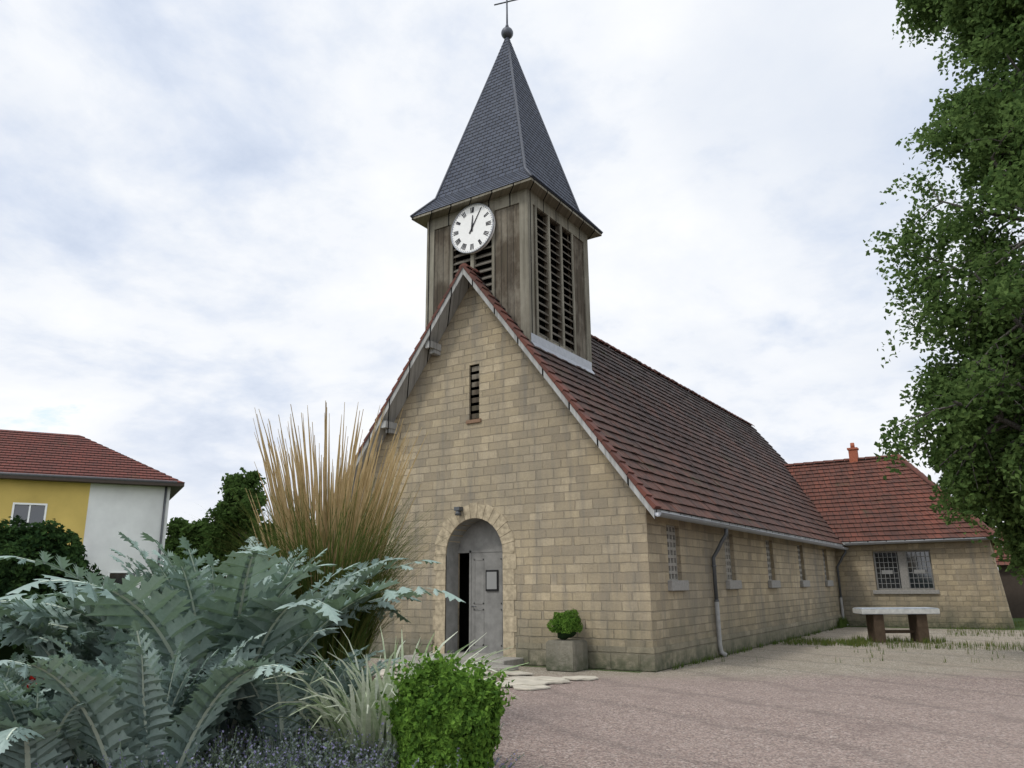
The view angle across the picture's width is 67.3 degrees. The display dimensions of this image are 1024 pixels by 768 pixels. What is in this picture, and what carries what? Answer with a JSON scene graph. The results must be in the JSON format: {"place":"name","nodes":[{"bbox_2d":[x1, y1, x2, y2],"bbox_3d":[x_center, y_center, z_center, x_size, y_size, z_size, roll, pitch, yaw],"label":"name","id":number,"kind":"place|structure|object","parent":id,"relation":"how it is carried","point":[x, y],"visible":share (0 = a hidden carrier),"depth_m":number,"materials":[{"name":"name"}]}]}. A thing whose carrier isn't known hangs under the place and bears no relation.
{"place":"outdoors","nodes":[
{"label":"outdoors","id":0,"kind":"place"},
{"bbox_2d":[0,479,90,547],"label":"yellow house","id":1,"kind":"structure","parent":0,"point":[67,505],"depth_m":31.56,"materials":[{"name":"yellow paint"}]},
{"bbox_2d":[14,483,170,597],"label":"house walls","id":2,"kind":"structure","parent":0,"point":[132,512],"depth_m":32.57,"materials":[{"name":"white paint"}]},
{"bbox_2d":[9,502,135,586],"bbox_3d":[-17.921,6.980,31.508,0.200,4.020,4.900,-25,-28,58],"label":"window frame","id":3,"kind":"object","parent":2,"relation":"in","point":[30,504],"visible":0.36,"depth_m":31.16,"materials":[{"name":"white plastic"}]},
{"bbox_2d":[13,505,134,584],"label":"window","id":4,"kind":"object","parent":3,"relation":"in","point":[36,513],"visible":0.36,"depth_m":31.26,"materials":[{"name":"grey glass"}]},
{"bbox_2d":[0,429,184,482],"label":"house roof","id":5,"kind":"structure","parent":2,"relation":"on","point":[46,453],"depth_m":33.56,"materials":[{"name":"red tile"}]},
{"bbox_2d":[0,475,184,499],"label":"house eave","id":6,"kind":"object","parent":5,"relation":"attached to","point":[176,488],"visible":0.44,"depth_m":32.15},
{"bbox_2d":[0,472,176,564],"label":"gutter and downspout","id":7,"kind":"object","parent":6,"relation":"attached to","point":[102,478],"visible":0.51,"depth_m":32.44,"materials":[{"name":"grey metal"}]},
{"bbox_2d":[0,0,1023,576],"label":"sky","id":8,"kind":"structure","parent":0,"point":[206,206],"materials":[{"name":"white"}]},
{"bbox_2d":[66,618,1023,672],"bbox_3d":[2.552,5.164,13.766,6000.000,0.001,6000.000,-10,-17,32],"label":"ground","id":9,"kind":"structure","parent":0,"point":[1016,620],"depth_m":25.75,"materials":[{"name":"green plant"}]},
{"bbox_2d":[0,515,103,648],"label":"dark shrub","id":10,"kind":"object","parent":9,"relation":"on","point":[20,541],"visible":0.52,"depth_m":11.24,"materials":[{"name":"green plant"}]},
{"bbox_2d":[163,517,216,577],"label":"bush","id":11,"kind":"object","parent":9,"relation":"on","point":[176,527],"depth_m":48.58,"materials":[{"name":"green plant"}]},
{"bbox_2d":[199,500,264,577],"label":"tree","id":12,"kind":"object","parent":9,"relation":"on","point":[226,534],"depth_m":57.70,"materials":[{"name":"green plant"}]},
{"bbox_2d":[180,467,294,576],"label":"tree","id":13,"kind":"object","parent":9,"relation":"on","point":[236,483],"depth_m":43.60,"materials":[{"name":"green plant"}]},
{"bbox_2d":[459,553,468,651],"bbox_3d":[0.132,4.560,17.679,4.000,3.200,0.050,-10,-17,32],"label":"dark door","id":14,"kind":"structure","parent":9,"relation":"on","point":[464,606],"depth_m":18.34,"materials":[{"name":"black"}]},
{"bbox_2d":[445,651,502,656],"bbox_3d":[-0.502,5.790,16.331,1.490,0.150,1.120,-10,-17,32],"label":"doorstep","id":15,"kind":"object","parent":9,"relation":"on","point":[479,654],"depth_m":16.02,"materials":[{"name":"stone"}]},
{"bbox_2d":[360,285,663,649],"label":"facade wall","id":16,"kind":"structure","parent":9,"relation":"on","point":[527,459],"depth_m":16.20,"materials":[{"name":"beige stone"}]},
{"bbox_2d":[345,340,440,510],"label":"brackets","id":17,"kind":"object","parent":16,"relation":"attached to","point":[434,348],"visible":0.66,"depth_m":18.09,"materials":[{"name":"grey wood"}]},
{"bbox_2d":[454,507,462,515],"bbox_3d":[-1.166,2.776,16.779,0.140,0.180,0.170,-10,-17,32],"label":"door lamp","id":18,"kind":"object","parent":16,"relation":"attached to","point":[458,510],"visible":1,"depth_m":16.73,"materials":[{"name":"grey metal"}]},
{"bbox_2d":[445,518,482,652],"bbox_3d":[-0.686,4.300,16.454,1.494,2.797,0.420,-10,-17,32],"label":"door reveal","id":19,"kind":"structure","parent":16,"relation":"in","point":[452,588],"depth_m":16.84,"materials":[{"name":"beige stone"}]},
{"bbox_2d":[458,549,502,651],"bbox_3d":[-0.575,4.656,16.540,1.510,2.150,0.012,-10,-17,32],"label":"door frame","id":20,"kind":"object","parent":19,"relation":"in","point":[477,551],"visible":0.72,"depth_m":16.67,"materials":[{"name":"grey wood"}]},
{"bbox_2d":[459,520,502,653],"bbox_3d":[-0.557,4.323,16.651,1.600,2.850,0.050,-10,-17,32],"label":"door panel","id":21,"kind":"structure","parent":20,"relation":"in","point":[481,535],"depth_m":16.61,"materials":[{"name":"grey wood"}]},
{"bbox_2d":[486,570,498,590],"bbox_3d":[-0.430,4.226,16.539,0.320,0.440,0.027,-10,-17,32],"label":"notice board","id":22,"kind":"object","parent":21,"relation":"attached to","point":[497,589],"visible":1,"depth_m":16.50,"materials":[{"name":"black metal"}]},
{"bbox_2d":[487,572,496,588],"bbox_3d":[-0.439,4.222,16.526,0.260,0.360,0.003,-10,-17,32],"label":"notice paper","id":23,"kind":"object","parent":22,"relation":"in","point":[491,580],"visible":1,"depth_m":16.52,"materials":[{"name":"white paper"}]},
{"bbox_2d":[466,418,480,423],"bbox_3d":[-0.802,0.851,17.228,0.400,0.078,0.240,-10,-17,32],"label":"window sill","id":24,"kind":"structure","parent":16,"relation":"attached to","point":[473,421],"depth_m":17.12,"materials":[{"name":"beige stone"}]},
{"bbox_2d":[470,365,478,418],"bbox_3d":[-0.797,0.196,17.417,0.280,1.282,0.100,-10,-17,32],"label":"slit window","id":25,"kind":"structure","parent":16,"relation":"in","point":[476,395],"depth_m":17.38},
{"bbox_2d":[433,503,516,656],"bbox_3d":[-0.734,4.195,16.407,2.160,3.271,0.312,-10,-17,32],"label":"door surround","id":26,"kind":"object","parent":16,"relation":"attached to","point":[501,526],"visible":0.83,"depth_m":16.39,"materials":[{"name":"beige stone"}]},
{"bbox_2d":[370,275,845,544],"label":"church roof","id":27,"kind":"structure","parent":16,"relation":"on","point":[696,462],"depth_m":20.85,"materials":[{"name":"tile"}]},
{"bbox_2d":[531,333,594,373],"bbox_3d":[-0.035,-0.451,18.807,3.190,0.341,2.880,-10,-17,32],"label":"flashing","id":28,"kind":"object","parent":27,"relation":"on","point":[554,349],"visible":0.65,"depth_m":17.91,"materials":[{"name":"grey metal"}]},
{"bbox_2d":[368,614,841,672],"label":"plinth","id":29,"kind":"structure","parent":9,"relation":"on","point":[642,659],"depth_m":15.35,"materials":[{"name":"stone"}]},
{"bbox_2d":[922,426,996,526],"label":"tree","id":30,"kind":"object","parent":9,"relation":"on","point":[943,481],"depth_m":43.78,"materials":[{"name":"green plant"}]},
{"bbox_2d":[985,540,1014,628],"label":"buttress","id":31,"kind":"structure","parent":9,"relation":"on","point":[1005,620],"depth_m":25.30,"materials":[{"name":"stone"}]},
{"bbox_2d":[998,566,1023,617],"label":"shed walls","id":32,"kind":"structure","parent":9,"relation":"on","point":[1013,590],"depth_m":32.65,"materials":[{"name":"brown wood"}]},
{"bbox_2d":[991,527,1010,566],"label":"shed roof","id":33,"kind":"structure","parent":32,"relation":"on","point":[1002,563],"depth_m":33.15,"materials":[{"name":"tile"}]},
{"bbox_2d":[346,263,754,509],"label":"roof edge trim","id":34,"kind":"structure","parent":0,"point":[647,495],"depth_m":16.48,"materials":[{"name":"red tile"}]},
{"bbox_2d":[425,188,591,364],"bbox_3d":[-0.048,-1.193,18.993,2.960,5.800,2.960,-10,-17,32],"label":"tower frame","id":35,"kind":"object","parent":34,"relation":"on","point":[526,199],"visible":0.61,"depth_m":18.20,"materials":[{"name":"grey wood"}]},
{"bbox_2d":[452,204,494,253],"bbox_3d":[-0.930,-3.696,18.327,1.220,1.220,0.102,-10,-17,32],"label":"clock","id":36,"kind":"object","parent":35,"relation":"attached to","point":[472,228],"visible":1,"depth_m":18.27,"materials":[{"name":"white paint"}]},
{"bbox_2d":[451,203,493,253],"bbox_3d":[-0.951,-3.704,18.295,1.261,1.261,0.036,-10,-17,32],"label":"clock rim","id":37,"kind":"object","parent":36,"relation":"attached to","point":[489,235],"visible":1,"depth_m":18.22,"materials":[{"name":"silver metal"}]},
{"bbox_2d":[410,0,602,233],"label":"spire","id":38,"kind":"structure","parent":35,"relation":"on","point":[488,157],"depth_m":19.55,"materials":[{"name":"grey tile"}]},
{"bbox_2d":[412,177,601,239],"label":"spire eaves","id":39,"kind":"object","parent":38,"relation":"attached to","point":[554,202],"visible":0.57,"depth_m":18.53,"materials":[{"name":"grey wood"}]},
{"bbox_2d":[434,204,586,419],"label":"belfry boards","id":40,"kind":"object","parent":35,"relation":"attached to","point":[507,265],"visible":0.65,"depth_m":18.12,"materials":[{"name":"wood"}]},
{"bbox_2d":[453,218,574,351],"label":"louvers","id":41,"kind":"object","parent":35,"relation":"in","point":[490,275],"visible":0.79,"depth_m":18.18,"materials":[{"name":"grey wood"}]},
{"bbox_2d":[456,214,567,345],"bbox_3d":[-0.048,-1.169,18.986,2.100,5.750,2.100,-10,-17,32],"label":"belfry opening","id":42,"kind":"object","parent":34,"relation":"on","point":[541,276],"visible":0.07,"depth_m":18.87,"materials":[{"name":"black wood"}]},
{"bbox_2d":[364,627,1023,767],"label":"yard","id":43,"kind":"structure","parent":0,"point":[779,705],"depth_m":9.45,"materials":[{"name":"beige gravel"}]},
{"bbox_2d":[74,677,399,767],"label":"bed","id":44,"kind":"object","parent":43,"relation":"on","point":[244,738],"depth_m":7.45,"materials":[{"name":"soil"}]},
{"bbox_2d":[27,676,36,687],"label":"red flowers","id":45,"kind":"object","parent":44,"relation":"on","point":[31,678],"visible":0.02,"depth_m":6.49,"materials":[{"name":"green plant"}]},
{"bbox_2d":[0,532,465,767],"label":"cardoons","id":46,"kind":"object","parent":44,"relation":"on","point":[180,659],"visible":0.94,"depth_m":5.92,"materials":[{"name":"grey"}]},
{"bbox_2d":[23,713,541,767],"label":"catmint","id":47,"kind":"object","parent":44,"relation":"on","point":[305,756],"visible":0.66,"depth_m":5.51,"materials":[{"name":"purple plant"}]},
{"bbox_2d":[0,548,575,762],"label":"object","id":48,"kind":"object","parent":44,"relation":"on","point":[6,651],"visible":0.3,"depth_m":10.85,"materials":[{"name":"black"}]},
{"bbox_2d":[165,401,447,701],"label":"tall grass","id":49,"kind":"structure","parent":44,"relation":"on","point":[339,531],"depth_m":8.32,"materials":[{"name":"plant"}]},
{"bbox_2d":[235,627,526,766],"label":"ribbon grass","id":50,"kind":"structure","parent":44,"relation":"on","point":[363,717],"depth_m":5.90,"materials":[{"name":"green plant"}]},
{"bbox_2d":[375,609,582,767],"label":"shrubs","id":51,"kind":"object","parent":44,"relation":"on","point":[451,707],"visible":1,"depth_m":5.22,"materials":[{"name":"green plant"}]},
{"bbox_2d":[378,653,523,670],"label":"steps","id":52,"kind":"structure","parent":43,"relation":"on","point":[507,662],"depth_m":15.10,"materials":[{"name":"concrete"}]},
{"bbox_2d":[371,664,597,690],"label":"flagstones","id":53,"kind":"object","parent":43,"relation":"on","point":[530,683],"visible":0.38,"depth_m":12.55,"materials":[{"name":"beige stone"}]},
{"bbox_2d":[546,639,587,671],"bbox_3d":[1.022,5.046,14.310,0.600,0.535,0.560,-10,-17,32],"label":"planter","id":54,"kind":"object","parent":43,"relation":"on","point":[568,655],"visible":0.99,"depth_m":14.10,"materials":[{"name":"concrete"}]},
{"bbox_2d":[711,528,846,656],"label":"downpipes","id":55,"kind":"object","parent":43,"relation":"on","point":[717,609],"visible":0.92,"depth_m":16.89,"materials":[{"name":"metal"}]},
{"bbox_2d":[655,512,848,549],"bbox_3d":[7.493,4.217,21.094,0.170,0.135,17.760,-10,-17,32],"label":"gutter","id":56,"kind":"object","parent":55,"relation":"on","point":[696,520],"visible":1,"depth_m":17.43,"materials":[{"name":"metal"}]},
{"bbox_2d":[672,616,1023,669],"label":"tufts","id":57,"kind":"object","parent":43,"relation":"on","point":[857,641],"visible":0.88,"depth_m":19.37,"materials":[{"name":"green plant"}]},
{"bbox_2d":[866,614,929,642],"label":"bench legs","id":58,"kind":"object","parent":43,"relation":"on","point":[918,627],"visible":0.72,"depth_m":20.08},
{"bbox_2d":[854,607,937,613],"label":"bench slab","id":59,"kind":"structure","parent":58,"relation":"on","point":[896,608],"depth_m":20.16,"materials":[{"name":"grey stone"}]},
{"bbox_2d":[863,0,1023,584],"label":"tree","id":60,"kind":"object","parent":43,"relation":"on","point":[972,24],"depth_m":15.68,"materials":[{"name":"green plant"}]},
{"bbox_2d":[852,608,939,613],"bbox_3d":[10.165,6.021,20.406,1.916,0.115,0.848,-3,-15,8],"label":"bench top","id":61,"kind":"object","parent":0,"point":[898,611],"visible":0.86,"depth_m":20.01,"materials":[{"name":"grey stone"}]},
{"bbox_2d":[835,540,998,628],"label":"annex walls","id":62,"kind":"structure","parent":0,"point":[962,581],"depth_m":26.32,"materials":[{"name":"beige stone"}]},
{"bbox_2d":[786,457,994,545],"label":"annex roof","id":63,"kind":"structure","parent":62,"relation":"on","point":[861,500],"depth_m":29.18,"materials":[{"name":"red tile"}]},
{"bbox_2d":[784,454,994,534],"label":"roof ridge tiles","id":64,"kind":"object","parent":63,"relation":"on","point":[919,473],"depth_m":30.25,"materials":[{"name":"red tile"}]},
{"bbox_2d":[847,443,858,462],"bbox_3d":[14.250,2.916,32.095,0.400,0.920,0.400,-10,-17,32],"label":"chimney","id":65,"kind":"object","parent":64,"relation":"on","point":[853,452],"visible":0.97,"depth_m":31.96,"materials":[{"name":"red brick"}]},
{"bbox_2d":[873,550,934,589],"bbox_3d":[13.827,6.572,27.153,1.850,1.350,0.065,-10,-17,32],"label":"window frame","id":66,"kind":"object","parent":62,"relation":"in","point":[903,570],"visible":1,"depth_m":27.13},
{"bbox_2d":[875,552,932,587],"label":"window panes","id":67,"kind":"structure","parent":66,"relation":"in","point":[911,565],"depth_m":27.13,"materials":[{"name":"grey glass"}]},
{"bbox_2d":[874,551,933,588],"bbox_3d":[13.762,6.547,27.057,1.766,1.286,0.026,-10,-17,32],"label":"window grille","id":68,"kind":"object","parent":66,"relation":"attached to","point":[885,572],"visible":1,"depth_m":27.05,"materials":[{"name":"black metal"}]},
{"bbox_2d":[873,590,939,593],"bbox_3d":[13.767,7.268,26.865,2.090,0.138,0.270,-10,-17,32],"label":"window sill","id":69,"kind":"structure","parent":62,"relation":"attached to","point":[906,591],"depth_m":26.74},
{"bbox_2d":[842,537,1002,547],"bbox_3d":[16.044,6.227,30.040,5.120,0.262,7.980,-10,-17,32],"label":"fascia board","id":70,"kind":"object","parent":62,"relation":"attached to","point":[905,540],"depth_m":27.00,"materials":[{"name":"grey metal"}]},
{"bbox_2d":[845,537,997,545],"bbox_3d":[14.038,5.453,26.595,4.720,0.110,0.160,-10,-17,32],"label":"gutter","id":71,"kind":"object","parent":70,"relation":"attached to","point":[916,541],"visible":0.88,"depth_m":26.54,"materials":[{"name":"metal"}]},
{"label":"walls","id":72,"kind":"object","parent":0,"visible":0},
{"bbox_2d":[346,268,844,546],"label":"roof deck","id":73,"kind":"structure","parent":72,"relation":"on","point":[464,281],"depth_m":17.96,"materials":[{"name":"grey wood"}]},
{"bbox_2d":[657,517,840,645],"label":"side wall","id":74,"kind":"structure","parent":72,"relation":"attached to","point":[755,602],"depth_m":18.59,"materials":[{"name":"stone"}]},
{"bbox_2d":[666,525,826,579],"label":"windows","id":75,"kind":"structure","parent":74,"relation":"attached to","point":[672,555],"depth_m":18.16,"materials":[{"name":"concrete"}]},
{"bbox_2d":[668,580,833,590],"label":"window sills","id":76,"kind":"structure","parent":74,"relation":"attached to","point":[678,585],"depth_m":17.82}
]}

